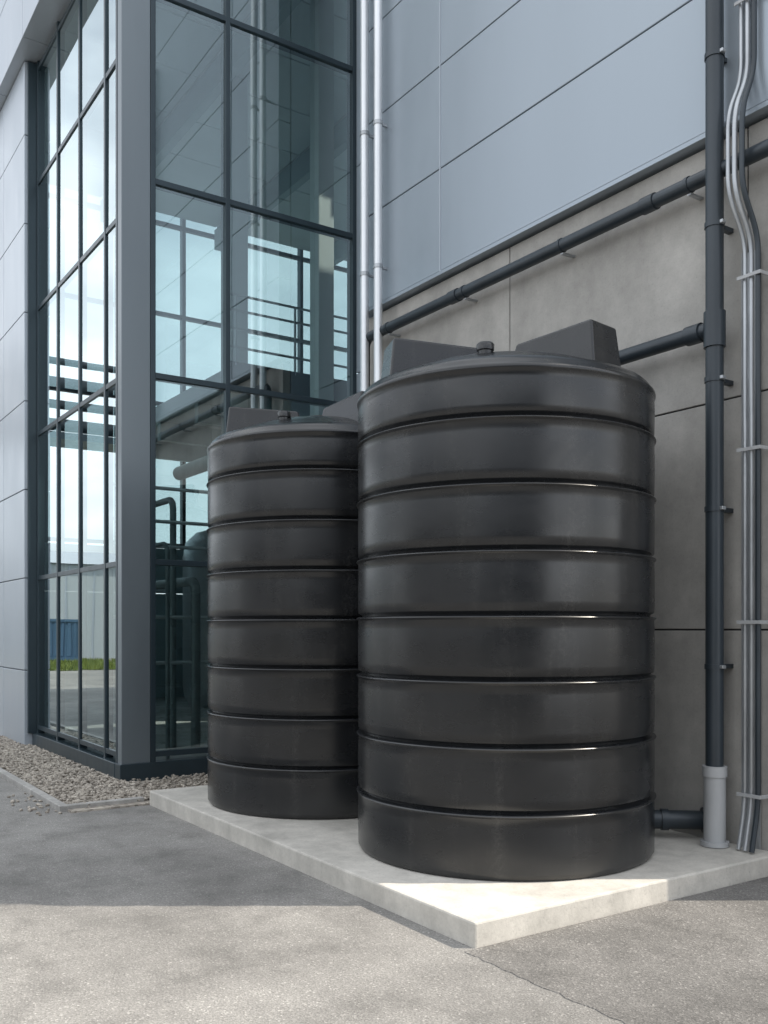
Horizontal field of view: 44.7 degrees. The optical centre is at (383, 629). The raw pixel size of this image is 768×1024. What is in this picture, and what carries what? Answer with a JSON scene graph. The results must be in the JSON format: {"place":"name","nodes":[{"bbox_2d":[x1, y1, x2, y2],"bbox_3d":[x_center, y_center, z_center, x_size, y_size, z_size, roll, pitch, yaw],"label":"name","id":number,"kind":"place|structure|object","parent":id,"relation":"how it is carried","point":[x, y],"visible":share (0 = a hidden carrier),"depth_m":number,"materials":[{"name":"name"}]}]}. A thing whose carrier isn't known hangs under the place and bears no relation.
{"place":"outdoors","nodes":[
{"label":"outdoors","id":0,"kind":"place"},
{"bbox_2d":[234,295,236,361],"bbox_3d":[-2.417,-4.880,15.199,0.044,1.160,0.044,0,0,-34],"label":"gallery post","id":1,"kind":"object","parent":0,"point":[235,326],"visible":1,"depth_m":15.18,"materials":[{"name":"grey metal"}]},
{"bbox_2d":[230,292,346,319],"bbox_3d":[0.608,-5.450,17.241,7.500,0.044,0.044,0,0,-34],"label":"gallery rail","id":2,"kind":"object","parent":1,"relation":"attached to","point":[279,304],"visible":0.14,"depth_m":15.60,"materials":[{"name":"grey metal"}]},
{"bbox_2d":[230,308,346,334],"bbox_3d":[0.608,-5.200,17.241,7.500,0.044,0.044,0,0,-34],"label":"gallery rail","id":3,"kind":"object","parent":1,"relation":"attached to","point":[274,318],"visible":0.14,"depth_m":15.59,"materials":[{"name":"grey metal"}]},
{"bbox_2d":[230,326,346,351],"bbox_3d":[0.608,-4.900,17.241,7.500,0.044,0.044,0,0,-34],"label":"gallery rail","id":4,"kind":"object","parent":1,"relation":"attached to","point":[276,336],"visible":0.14,"depth_m":15.60,"materials":[{"name":"grey metal"}]},
{"bbox_2d":[156,212,357,593],"label":"sky","id":5,"kind":"structure","parent":0,"point":[271,277],"materials":[{"name":"blue"}]},
{"bbox_2d":[230,0,333,415],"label":"interior column","id":6,"kind":"structure","parent":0,"point":[321,211],"depth_m":13.08,"materials":[{"name":"grey metal"}]},
{"bbox_2d":[156,371,220,446],"bbox_3d":[-1.028,-4.115,19.666,7.500,0.330,5.750,0,0,-34],"label":"gallery","id":7,"kind":"object","parent":6,"relation":"attached to","point":[179,408],"visible":0.04,"depth_m":16.93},
{"bbox_2d":[230,360,346,401],"bbox_3d":[0.602,-4.120,17.249,7.500,0.480,0.060,0,0,-34],"label":"gallery edge","id":8,"kind":"object","parent":7,"relation":"attached to","point":[265,378],"visible":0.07,"depth_m":15.59,"materials":[{"name":"stone"}]},
{"bbox_2d":[294,308,295,374],"bbox_3d":[-1.506,-4.880,15.814,0.044,1.160,0.044,0,0,-34],"label":"gallery post","id":9,"kind":"object","parent":8,"relation":"on","point":[295,340],"visible":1,"depth_m":15.80,"materials":[{"name":"black metal"}]},
{"bbox_2d":[230,345,346,368],"bbox_3d":[0.608,-4.600,17.241,7.500,0.044,0.044,0,0,-34],"label":"gallery rail","id":10,"kind":"object","parent":9,"relation":"attached to","point":[276,354],"visible":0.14,"depth_m":15.60,"materials":[{"name":"black metal"}]},
{"bbox_2d":[156,395,309,461],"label":"gallery beam","id":11,"kind":"structure","parent":6,"relation":"attached to","point":[172,434],"depth_m":17.89,"materials":[{"name":"grey metal"}]},
{"bbox_2d":[156,0,346,265],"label":"roof beams","id":12,"kind":"structure","parent":6,"relation":"on","point":[204,92],"depth_m":16.06,"materials":[{"name":"grey metal"}]},
{"bbox_2d":[156,0,346,260],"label":"ceiling panels","id":13,"kind":"object","parent":12,"relation":"on","point":[188,49],"visible":0.22,"depth_m":16.48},
{"bbox_2d":[0,777,751,1023],"bbox_3d":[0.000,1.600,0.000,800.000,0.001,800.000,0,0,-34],"label":"ground","id":14,"kind":"structure","parent":0,"point":[146,914],"depth_m":4.75,"materials":[{"name":"concrete"}]},
{"bbox_2d":[0,61,31,745],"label":"portal pier","id":15,"kind":"structure","parent":14,"relation":"on","point":[13,419],"depth_m":13.17,"materials":[{"name":"grey metal"}]},
{"bbox_2d":[27,61,36,732],"bbox_3d":[-4.736,-3.140,12.699,0.200,9.080,0.050,0,0,-34],"label":"pier reveal","id":16,"kind":"object","parent":15,"relation":"attached to","point":[31,397],"visible":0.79,"depth_m":12.65,"materials":[{"name":"metal"}]},
{"bbox_2d":[0,0,70,111],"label":"portal lintel","id":17,"kind":"structure","parent":15,"relation":"on","point":[27,29],"depth_m":12.39,"materials":[{"name":"grey metal"}]},
{"bbox_2d":[37,0,112,757],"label":"mullions front","id":18,"kind":"object","parent":15,"relation":"attached to","point":[106,755],"visible":0.2,"depth_m":11.05,"materials":[{"name":"metal"}]},
{"bbox_2d":[38,0,115,755],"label":"transoms front","id":19,"kind":"object","parent":18,"relation":"attached to","point":[110,384],"visible":0.58,"depth_m":11.20,"materials":[{"name":"metal"}]},
{"bbox_2d":[39,0,115,750],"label":"glazing","id":20,"kind":"structure","parent":15,"relation":"attached to","point":[92,382],"depth_m":11.15,"materials":[{"name":"clear glass"}]},
{"bbox_2d":[150,0,356,761],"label":"window frame","id":21,"kind":"object","parent":15,"relation":"attached to","point":[351,202],"visible":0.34,"depth_m":10.38,"materials":[{"name":"metal"}]},
{"bbox_2d":[156,0,351,756],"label":"transoms side","id":22,"kind":"object","parent":21,"relation":"attached to","point":[219,19],"visible":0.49,"depth_m":10.51,"materials":[{"name":"metal"}]},
{"bbox_2d":[0,768,143,811],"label":"kerb","id":23,"kind":"structure","parent":14,"relation":"on","point":[50,800],"depth_m":8.58,"materials":[{"name":"concrete"}]},
{"bbox_2d":[0,735,207,815],"bbox_3d":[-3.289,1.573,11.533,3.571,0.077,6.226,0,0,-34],"label":"gravel","id":24,"kind":"structure","parent":14,"relation":"on","point":[50,776],"depth_m":9.73,"materials":[{"name":"grey gravel"}]},
{"bbox_2d":[118,0,149,764],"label":"corner column","id":25,"kind":"structure","parent":24,"relation":"on","point":[133,381],"depth_m":9.78,"materials":[{"name":"grey metal"}]},
{"bbox_2d":[116,0,117,762],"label":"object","id":26,"kind":"object","parent":25,"relation":"attached to","point":[116,381],"visible":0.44,"depth_m":9.82,"materials":[{"name":"metal"}]},
{"bbox_2d":[32,732,207,781],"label":"sill","id":27,"kind":"structure","parent":14,"relation":"on","point":[90,758],"depth_m":10.13,"materials":[{"name":"metal"}]},
{"bbox_2d":[156,696,208,759],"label":"interior floor","id":28,"kind":"structure","parent":14,"relation":"on","point":[183,723],"depth_m":14.49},
{"bbox_2d":[156,542,169,758],"bbox_3d":[-2.901,0.237,11.358,0.050,2.525,1.525,0,0,-34],"label":"interior pipe","id":29,"kind":"object","parent":28,"relation":"on","point":[167,649],"visible":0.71,"depth_m":10.73,"materials":[{"name":"metal"}]},
{"bbox_2d":[156,545,207,550],"bbox_3d":[-0.904,-1.000,12.420,5.600,0.044,0.042,0,0,-34],"label":"interior pipe run","id":30,"kind":"object","parent":29,"relation":"attached to","point":[187,547],"depth_m":11.39,"materials":[{"name":"grey metal"}]},
{"bbox_2d":[156,497,175,748],"bbox_3d":[-2.984,-0.070,12.017,0.080,3.140,1.540,0,0,-34],"label":"interior pipe","id":31,"kind":"object","parent":28,"relation":"on","point":[170,501],"visible":0.74,"depth_m":11.38,"materials":[{"name":"metal"}]},
{"bbox_2d":[156,486,207,493],"bbox_3d":[-0.904,-1.700,12.420,5.600,0.044,0.042,0,0,-34],"label":"interior pipe run","id":32,"kind":"object","parent":31,"relation":"attached to","point":[181,490],"depth_m":11.35,"materials":[{"name":"grey metal"}]},
{"bbox_2d":[156,519,207,525],"bbox_3d":[-0.904,-1.300,12.420,5.600,0.044,0.042,0,0,-34],"label":"interior pipe run","id":33,"kind":"object","parent":31,"relation":"attached to","point":[181,522],"depth_m":11.35,"materials":[{"name":"grey metal"}]},
{"bbox_2d":[156,548,183,697],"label":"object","id":34,"kind":"structure","parent":28,"relation":"on","point":[160,638],"depth_m":20.62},
{"bbox_2d":[156,218,346,549],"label":"mullions","id":35,"kind":"object","parent":34,"relation":"on","point":[183,229],"visible":0.09,"depth_m":21.00,"materials":[{"name":"metal"}]},
{"bbox_2d":[156,577,200,746],"bbox_3d":[-2.715,0.420,12.066,0.120,2.160,1.560,0,0,-34],"label":"interior pipe","id":36,"kind":"object","parent":28,"relation":"on","point":[193,583],"visible":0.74,"depth_m":11.42,"materials":[{"name":"metal"}]},
{"bbox_2d":[156,660,210,664],"bbox_3d":[-0.904,0.400,12.420,5.600,0.044,0.042,0,0,-34],"label":"interior pipe run","id":37,"kind":"object","parent":36,"relation":"attached to","point":[179,662],"depth_m":11.33,"materials":[{"name":"grey metal"}]},
{"bbox_2d":[173,455,207,479],"bbox_3d":[-2.572,-0.450,13.104,0.200,3.900,1.600,0,0,-34],"label":"interior pipe","id":38,"kind":"object","parent":28,"relation":"on","point":[192,468],"visible":0.16,"depth_m":13.19,"materials":[{"name":"metal"}]},
{"bbox_2d":[183,530,210,707],"bbox_3d":[-3.324,-0.400,18.508,1.300,3.800,1.300,0,0,-34],"label":"process vessel","id":39,"kind":"object","parent":28,"relation":"on","point":[199,539],"visible":0.12,"depth_m":17.97,"materials":[{"name":"metal"}]},
{"bbox_2d":[357,0,369,392],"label":"recess panels","id":40,"kind":"object","parent":14,"relation":"on","point":[358,195],"visible":0.06,"depth_m":11.27,"materials":[{"name":"grey metal"}]},
{"bbox_2d":[150,785,767,947],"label":"concrete slab","id":41,"kind":"structure","parent":14,"relation":"on","point":[474,913],"depth_m":5.59,"materials":[{"name":"grey concrete"}]},
{"bbox_2d":[206,391,364,818],"bbox_3d":[-0.533,-0.222,8.207,2.020,3.384,2.020,0,0,-34],"label":"water tank","id":42,"kind":"object","parent":41,"relation":"on","point":[283,613],"visible":0.62,"depth_m":7.25,"materials":[{"name":"black plastic"}]},
{"bbox_2d":[357,319,655,880],"bbox_3d":[0.821,-0.222,6.424,2.020,3.384,2.020,0,0,-34],"label":"water tank","id":43,"kind":"object","parent":41,"relation":"on","point":[506,609],"visible":1,"depth_m":5.53,"materials":[{"name":"black plastic"}]},
{"bbox_2d":[369,118,767,850],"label":"concrete panels","id":44,"kind":"object","parent":14,"relation":"on","point":[637,280],"visible":0.19,"depth_m":6.85,"materials":[{"name":"grey concrete"}]},
{"bbox_2d":[366,139,767,386],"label":"service pipe","id":45,"kind":"object","parent":44,"relation":"attached to","point":[689,186],"visible":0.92,"depth_m":7.47,"materials":[{"name":"metal"}]},
{"bbox_2d":[655,807,702,832],"bbox_3d":[1.952,1.340,6.608,0.739,0.176,0.176,0,0,5],"label":"outlet pipe","id":46,"kind":"object","parent":44,"relation":"attached to","point":[666,819],"visible":0.56,"depth_m":6.54,"materials":[{"name":"plastic"}]},
{"bbox_2d":[655,130,767,630],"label":"joint sealant","id":47,"kind":"object","parent":44,"relation":"attached to","point":[691,408],"visible":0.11,"depth_m":6.68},
{"bbox_2d":[726,0,767,852],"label":"cable conduit","id":48,"kind":"object","parent":44,"relation":"on","point":[750,622],"visible":1,"depth_m":6.19,"materials":[{"name":"metal"}]},
{"bbox_2d":[464,877,767,1023],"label":"coarse pavement","id":49,"kind":"structure","parent":0,"point":[700,958],"depth_m":4.52,"materials":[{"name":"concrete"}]},
{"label":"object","id":50,"kind":"object","parent":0,"visible":0},
{"bbox_2d":[369,0,767,307],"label":"cladding panels","id":51,"kind":"object","parent":50,"relation":"attached to","point":[548,107],"visible":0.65,"depth_m":8.16,"materials":[{"name":"grey metal"}]},
{"bbox_2d":[360,0,373,390],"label":"aluminium pipe","id":52,"kind":"object","parent":51,"relation":"attached to","point":[365,136],"visible":0.51,"depth_m":9.96,"materials":[{"name":"metal"}]},
{"bbox_2d":[373,0,386,382],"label":"aluminium pipe","id":53,"kind":"object","parent":51,"relation":"attached to","point":[378,125],"visible":0.47,"depth_m":9.74,"materials":[{"name":"metal"}]},
{"bbox_2d":[439,0,441,270],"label":"cladding trim","id":54,"kind":"structure","parent":51,"relation":"attached to","point":[440,168],"depth_m":9.07,"materials":[{"name":"grey metal"}]},
{"bbox_2d":[369,100,767,317],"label":"cladding flashing","id":55,"kind":"object","parent":51,"relation":"attached to","point":[753,116],"visible":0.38,"depth_m":7.62,"materials":[{"name":"grey metal"}]},
{"bbox_2d":[700,0,733,847],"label":"downpipe","id":56,"kind":"object","parent":51,"relation":"attached to","point":[714,767],"visible":1,"depth_m":6.30,"materials":[{"name":"plastic"}]},
{"bbox_2d":[619,322,702,364],"bbox_3d":[1.484,-1.843,7.224,0.433,0.550,2.195,0,0,-34],"label":"overflow pipe","id":57,"kind":"object","parent":56,"relation":"attached to","point":[691,335],"visible":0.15,"depth_m":6.66,"materials":[{"name":"plastic"}]}
]}

